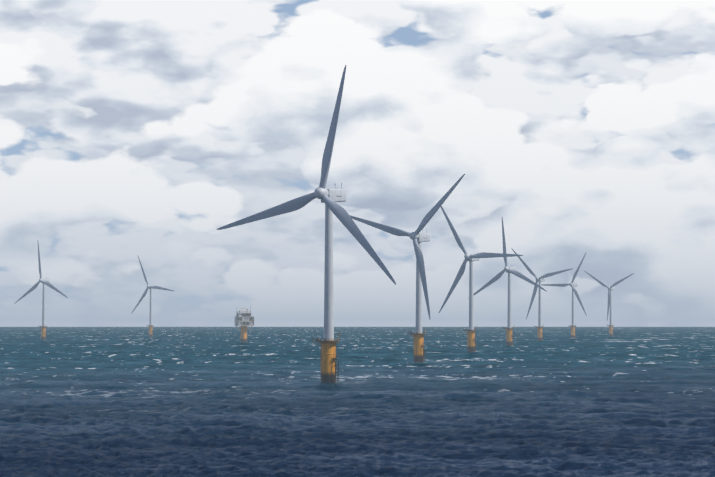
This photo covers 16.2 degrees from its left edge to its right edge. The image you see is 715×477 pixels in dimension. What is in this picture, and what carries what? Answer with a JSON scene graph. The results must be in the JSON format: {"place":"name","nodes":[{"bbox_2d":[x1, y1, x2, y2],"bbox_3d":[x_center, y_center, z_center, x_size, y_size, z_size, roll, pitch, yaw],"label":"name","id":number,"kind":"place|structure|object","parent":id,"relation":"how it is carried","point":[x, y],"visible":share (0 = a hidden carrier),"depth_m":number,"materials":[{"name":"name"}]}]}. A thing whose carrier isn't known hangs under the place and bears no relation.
{"place":"outdoors","nodes":[
{"label":"outdoors","id":0,"kind":"place"},
{"bbox_2d":[0,327,714,476],"bbox_3d":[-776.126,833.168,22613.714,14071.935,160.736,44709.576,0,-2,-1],"label":"sea","id":1,"kind":"structure","parent":0,"point":[262,402],"depth_m":797.07,"materials":[{"name":"liquid"}]},
{"bbox_2d":[14,243,67,339],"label":"wind turbine","id":2,"kind":"object","parent":1,"relation":"in","point":[43,327],"visible":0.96,"depth_m":3371.48,"materials":[{"name":"paint"}]},
{"bbox_2d":[131,257,173,336],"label":"wind turbine","id":3,"kind":"object","parent":1,"relation":"in","point":[150,287],"visible":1,"depth_m":3985.58,"materials":[{"name":"paint"}]},
{"bbox_2d":[234,305,253,342],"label":"offshore substation","id":4,"kind":"object","parent":1,"relation":"in","point":[243,315],"visible":0.96,"depth_m":2987.67,"materials":[{"name":"grey metal"}]},
{"bbox_2d":[216,65,395,382],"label":"wind turbine","id":5,"kind":"object","parent":1,"relation":"on","point":[329,197],"visible":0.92,"depth_m":1055.19,"materials":[{"name":"paint"}]},
{"bbox_2d":[350,174,464,362],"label":"wind turbine","id":6,"kind":"object","parent":1,"relation":"on","point":[417,237],"visible":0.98,"depth_m":1592.89,"materials":[{"name":"paint"}]},
{"bbox_2d":[439,205,522,351],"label":"wind turbine","id":7,"kind":"object","parent":1,"relation":"on","point":[471,258],"visible":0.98,"depth_m":2113.22,"materials":[{"name":"paint"}]},
{"bbox_2d":[468,217,546,345],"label":"wind turbine","id":8,"kind":"object","parent":1,"relation":"on","point":[509,328],"visible":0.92,"depth_m":2614.42,"materials":[{"name":"paint"}]},
{"bbox_2d":[512,249,572,340],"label":"wind turbine","id":9,"kind":"object","parent":1,"relation":"on","point":[540,326],"visible":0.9,"depth_m":3234.03,"materials":[{"name":"paint"}]},
{"bbox_2d":[541,253,586,337],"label":"wind turbine","id":10,"kind":"object","parent":1,"relation":"on","point":[574,290],"visible":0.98,"depth_m":3738.65,"materials":[{"name":"paint"}]},
{"bbox_2d":[585,271,633,335],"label":"wind turbine","id":11,"kind":"object","parent":1,"relation":"on","point":[611,329],"visible":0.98,"depth_m":4174.88,"materials":[{"name":"paint"}]},
{"bbox_2d":[0,0,714,326],"label":"sky","id":12,"kind":"structure","parent":0,"point":[130,130],"materials":[{"name":"white"}]}
]}

